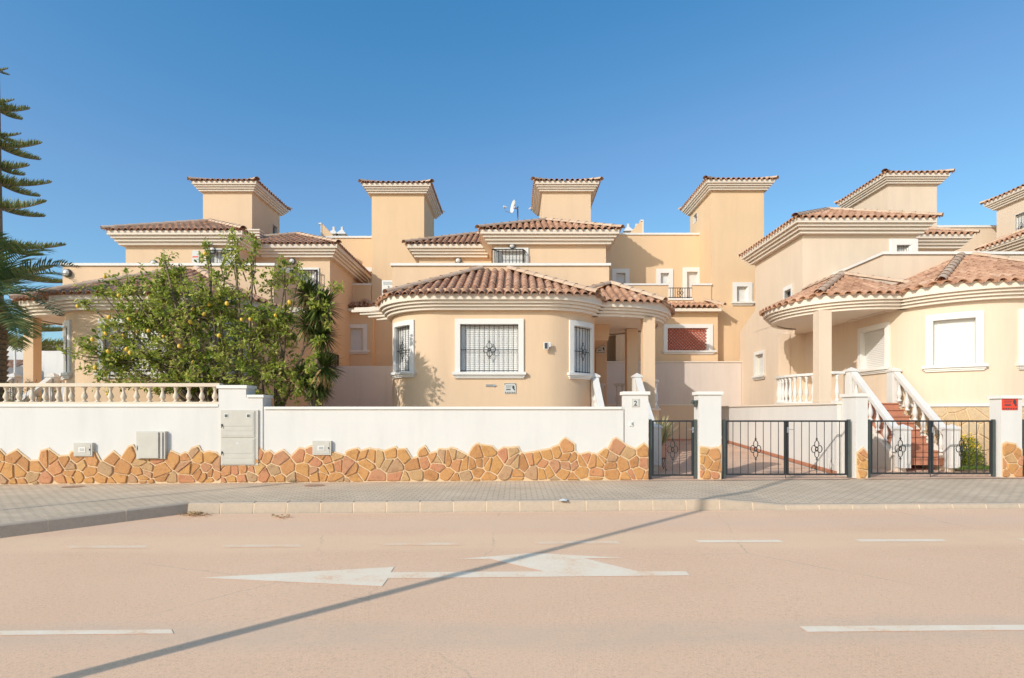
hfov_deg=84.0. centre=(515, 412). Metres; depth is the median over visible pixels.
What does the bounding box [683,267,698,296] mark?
window
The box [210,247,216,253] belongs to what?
bulkhead lamp
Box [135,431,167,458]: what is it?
utility cabinet
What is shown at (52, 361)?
white house
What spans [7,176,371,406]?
house
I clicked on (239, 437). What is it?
meter cabinet
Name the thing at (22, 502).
pavement
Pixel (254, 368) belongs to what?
lemon tree
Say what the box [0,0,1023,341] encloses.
sky
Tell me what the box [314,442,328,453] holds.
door
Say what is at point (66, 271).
bulkhead lamp
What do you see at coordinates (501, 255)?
window
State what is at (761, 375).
window
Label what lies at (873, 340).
window
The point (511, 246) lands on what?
bulkhead lamp
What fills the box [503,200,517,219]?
satellite dish
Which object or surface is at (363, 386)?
party wall
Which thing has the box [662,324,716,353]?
window
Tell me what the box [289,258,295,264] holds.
bulkhead lamp
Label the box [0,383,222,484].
garden wall
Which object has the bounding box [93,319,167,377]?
window
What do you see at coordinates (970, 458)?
flowering bush
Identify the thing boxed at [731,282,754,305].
window
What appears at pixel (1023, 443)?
iron gate
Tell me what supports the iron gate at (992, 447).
on the threshold
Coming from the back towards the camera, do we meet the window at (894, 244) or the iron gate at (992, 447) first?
the window at (894, 244)
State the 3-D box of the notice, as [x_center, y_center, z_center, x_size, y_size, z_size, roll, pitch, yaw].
[-11.559,-5.631,20.576,0.240,0.463,0.043,0,0,0]
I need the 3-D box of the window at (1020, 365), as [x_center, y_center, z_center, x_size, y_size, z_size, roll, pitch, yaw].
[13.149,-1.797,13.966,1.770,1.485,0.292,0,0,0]
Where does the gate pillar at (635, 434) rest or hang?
on the driveway
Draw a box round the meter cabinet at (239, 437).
[221,410,258,464]
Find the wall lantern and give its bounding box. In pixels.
[544,342,550,348]
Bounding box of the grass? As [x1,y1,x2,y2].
[954,464,988,469]
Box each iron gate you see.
[649,419,696,478]
[722,419,850,478]
[868,419,995,477]
[1022,419,1023,476]
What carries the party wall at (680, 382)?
on the garden ground
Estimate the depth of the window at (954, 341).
14.52 m
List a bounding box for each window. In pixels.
[59,320,72,379]
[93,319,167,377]
[205,248,238,262]
[210,322,247,377]
[273,224,277,233]
[287,268,318,287]
[328,353,338,365]
[349,324,369,353]
[364,267,371,283]
[390,319,415,378]
[452,319,525,377]
[492,248,528,262]
[567,320,594,379]
[612,269,629,282]
[656,269,672,296]
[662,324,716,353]
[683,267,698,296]
[693,212,696,224]
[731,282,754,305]
[751,350,765,379]
[783,283,792,298]
[858,322,891,374]
[889,239,917,250]
[921,310,987,371]
[1015,211,1023,230]
[1016,309,1023,369]
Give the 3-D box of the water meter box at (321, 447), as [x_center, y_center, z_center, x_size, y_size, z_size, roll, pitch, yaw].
[-4.208,0.770,12.414,0.406,0.308,0.113,0,0,0]
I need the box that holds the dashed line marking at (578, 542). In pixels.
[534,541,621,543]
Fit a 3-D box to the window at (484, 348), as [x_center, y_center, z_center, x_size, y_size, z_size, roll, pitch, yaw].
[-0.683,-1.688,15.015,1.933,1.565,0.270,0,0,0]
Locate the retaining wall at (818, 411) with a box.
[721,403,841,475]
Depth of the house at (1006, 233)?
25.25 m
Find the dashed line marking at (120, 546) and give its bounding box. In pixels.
[66,545,149,547]
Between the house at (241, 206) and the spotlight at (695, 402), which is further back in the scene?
the house at (241, 206)
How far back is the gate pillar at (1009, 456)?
12.45 m
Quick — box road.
[0,508,1023,677]
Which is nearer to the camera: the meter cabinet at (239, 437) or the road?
the road
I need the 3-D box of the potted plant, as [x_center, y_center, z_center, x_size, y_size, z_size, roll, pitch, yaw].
[3.602,0.694,13.928,1.160,1.437,1.198,0,0,0]
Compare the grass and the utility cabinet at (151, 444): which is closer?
the utility cabinet at (151, 444)
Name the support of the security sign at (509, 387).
attached to the house at (492, 307)
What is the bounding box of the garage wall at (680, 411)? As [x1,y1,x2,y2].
[607,404,693,440]
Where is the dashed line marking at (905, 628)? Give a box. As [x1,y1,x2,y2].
[800,625,1023,631]
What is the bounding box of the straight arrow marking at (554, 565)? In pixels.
[202,553,688,585]
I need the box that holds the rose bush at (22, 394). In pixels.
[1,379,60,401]
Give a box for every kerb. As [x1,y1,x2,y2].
[0,502,189,537]
[188,498,1023,513]
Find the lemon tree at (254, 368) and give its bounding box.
[56,226,344,406]
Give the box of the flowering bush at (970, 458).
[960,432,985,465]
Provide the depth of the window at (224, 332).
15.52 m
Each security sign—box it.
[504,383,515,392]
[596,345,604,352]
[1002,399,1017,409]
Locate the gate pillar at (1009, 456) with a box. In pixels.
[987,395,1023,476]
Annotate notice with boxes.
[192,250,198,262]
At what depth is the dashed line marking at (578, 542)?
7.27 m
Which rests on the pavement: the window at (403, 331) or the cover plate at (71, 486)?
the cover plate at (71, 486)
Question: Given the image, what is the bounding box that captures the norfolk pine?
[0,67,65,350]
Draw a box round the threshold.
[649,474,990,479]
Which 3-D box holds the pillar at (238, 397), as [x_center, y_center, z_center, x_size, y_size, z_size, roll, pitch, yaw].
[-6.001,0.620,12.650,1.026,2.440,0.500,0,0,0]
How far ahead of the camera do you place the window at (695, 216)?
27.88 m
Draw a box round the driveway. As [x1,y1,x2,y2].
[621,440,1023,480]
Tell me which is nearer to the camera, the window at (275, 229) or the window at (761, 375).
the window at (761, 375)
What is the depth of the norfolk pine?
22.41 m
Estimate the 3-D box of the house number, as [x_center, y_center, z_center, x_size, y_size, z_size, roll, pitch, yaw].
[2.631,-0.214,12.440,0.165,0.175,0.019,0,0,0]
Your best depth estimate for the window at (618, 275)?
26.95 m
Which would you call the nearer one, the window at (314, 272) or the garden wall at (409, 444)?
the garden wall at (409, 444)
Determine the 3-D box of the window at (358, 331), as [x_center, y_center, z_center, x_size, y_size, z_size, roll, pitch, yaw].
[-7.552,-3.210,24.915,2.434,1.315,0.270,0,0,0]
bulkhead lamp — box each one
[62,269,71,276]
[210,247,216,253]
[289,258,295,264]
[508,244,515,248]
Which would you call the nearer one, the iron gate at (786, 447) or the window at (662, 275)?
the iron gate at (786, 447)
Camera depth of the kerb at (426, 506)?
9.62 m
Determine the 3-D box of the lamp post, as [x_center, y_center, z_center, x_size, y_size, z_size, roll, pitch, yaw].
[-26.372,-1.102,30.000,0.380,5.545,0.400,0,0,0]
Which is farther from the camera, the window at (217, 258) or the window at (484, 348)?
the window at (217, 258)
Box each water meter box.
[74,443,94,455]
[312,441,331,454]
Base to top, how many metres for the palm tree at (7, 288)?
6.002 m
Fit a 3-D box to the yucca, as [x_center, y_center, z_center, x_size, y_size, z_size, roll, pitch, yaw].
[-4.621,-1.006,13.423,1.478,4.379,1.518,0,0,0]
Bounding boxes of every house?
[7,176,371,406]
[7,346,63,401]
[318,179,444,365]
[351,176,674,470]
[606,175,778,360]
[736,168,1023,471]
[937,184,1023,250]
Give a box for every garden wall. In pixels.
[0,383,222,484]
[221,407,648,482]
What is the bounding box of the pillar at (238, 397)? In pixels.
[216,385,272,454]
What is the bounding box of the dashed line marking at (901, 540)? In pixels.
[855,539,946,541]
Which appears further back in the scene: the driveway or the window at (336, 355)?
the window at (336, 355)
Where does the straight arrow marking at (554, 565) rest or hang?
on the road
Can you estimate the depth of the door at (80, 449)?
12.37 m
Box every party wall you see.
[323,366,391,406]
[607,361,741,405]
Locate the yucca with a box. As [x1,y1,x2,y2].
[285,276,346,406]
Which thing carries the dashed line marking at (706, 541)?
on the road
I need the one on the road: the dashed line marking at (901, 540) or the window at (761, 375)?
the dashed line marking at (901, 540)
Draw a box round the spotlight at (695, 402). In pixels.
[691,400,697,406]
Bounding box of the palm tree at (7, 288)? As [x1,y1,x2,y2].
[0,232,79,401]
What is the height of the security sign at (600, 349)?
0.271 m
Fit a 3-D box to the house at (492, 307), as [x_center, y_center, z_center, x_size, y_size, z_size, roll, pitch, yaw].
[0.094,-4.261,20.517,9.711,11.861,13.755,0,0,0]
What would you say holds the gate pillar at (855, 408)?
on the pavement
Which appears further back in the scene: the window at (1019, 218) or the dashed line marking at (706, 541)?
the window at (1019, 218)
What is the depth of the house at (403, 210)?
25.30 m
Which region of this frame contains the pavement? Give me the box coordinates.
[0,478,1023,522]
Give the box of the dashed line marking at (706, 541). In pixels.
[696,540,781,542]
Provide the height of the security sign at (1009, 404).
0.294 m
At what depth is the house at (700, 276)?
25.30 m
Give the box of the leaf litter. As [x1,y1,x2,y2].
[176,511,289,517]
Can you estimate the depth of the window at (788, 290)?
20.44 m
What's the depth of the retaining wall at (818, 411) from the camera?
14.97 m
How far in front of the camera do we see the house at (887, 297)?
16.00 m
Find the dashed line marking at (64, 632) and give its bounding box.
[0,629,172,634]
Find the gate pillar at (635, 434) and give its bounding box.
[620,391,649,447]
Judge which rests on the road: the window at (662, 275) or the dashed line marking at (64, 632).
the dashed line marking at (64, 632)
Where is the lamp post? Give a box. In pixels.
[12,347,16,372]
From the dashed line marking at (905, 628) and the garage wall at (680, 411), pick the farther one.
the garage wall at (680, 411)
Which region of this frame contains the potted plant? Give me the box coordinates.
[648,414,681,470]
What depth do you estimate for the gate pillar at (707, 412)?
12.45 m
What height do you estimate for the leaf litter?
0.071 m
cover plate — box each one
[63,485,82,487]
[304,484,323,485]
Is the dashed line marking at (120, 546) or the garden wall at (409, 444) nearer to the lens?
the dashed line marking at (120, 546)
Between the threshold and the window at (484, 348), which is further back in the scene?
the window at (484, 348)
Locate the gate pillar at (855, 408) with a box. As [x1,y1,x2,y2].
[840,393,869,478]
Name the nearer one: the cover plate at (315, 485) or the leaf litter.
the leaf litter
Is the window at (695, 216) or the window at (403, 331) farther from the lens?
the window at (695, 216)
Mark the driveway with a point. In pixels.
(747, 461)
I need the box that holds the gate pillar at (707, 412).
[692,391,722,478]
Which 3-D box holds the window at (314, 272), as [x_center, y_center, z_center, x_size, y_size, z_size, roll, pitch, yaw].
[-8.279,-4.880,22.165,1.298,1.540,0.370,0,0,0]
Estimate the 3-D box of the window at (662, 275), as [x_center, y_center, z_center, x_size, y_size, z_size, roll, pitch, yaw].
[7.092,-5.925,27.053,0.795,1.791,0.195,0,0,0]
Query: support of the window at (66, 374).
in the house at (241, 206)
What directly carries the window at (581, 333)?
in the house at (492, 307)
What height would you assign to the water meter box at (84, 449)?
0.294 m
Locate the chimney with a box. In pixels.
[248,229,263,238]
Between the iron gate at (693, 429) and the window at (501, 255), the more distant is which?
the window at (501, 255)
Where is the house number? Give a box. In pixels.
[632,399,638,406]
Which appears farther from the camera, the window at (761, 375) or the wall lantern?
the window at (761, 375)
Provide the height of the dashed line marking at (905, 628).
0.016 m
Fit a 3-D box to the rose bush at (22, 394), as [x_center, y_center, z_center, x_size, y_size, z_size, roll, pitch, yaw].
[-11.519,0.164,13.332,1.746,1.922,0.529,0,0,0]
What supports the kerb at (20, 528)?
on the road
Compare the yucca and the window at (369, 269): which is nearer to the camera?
the yucca

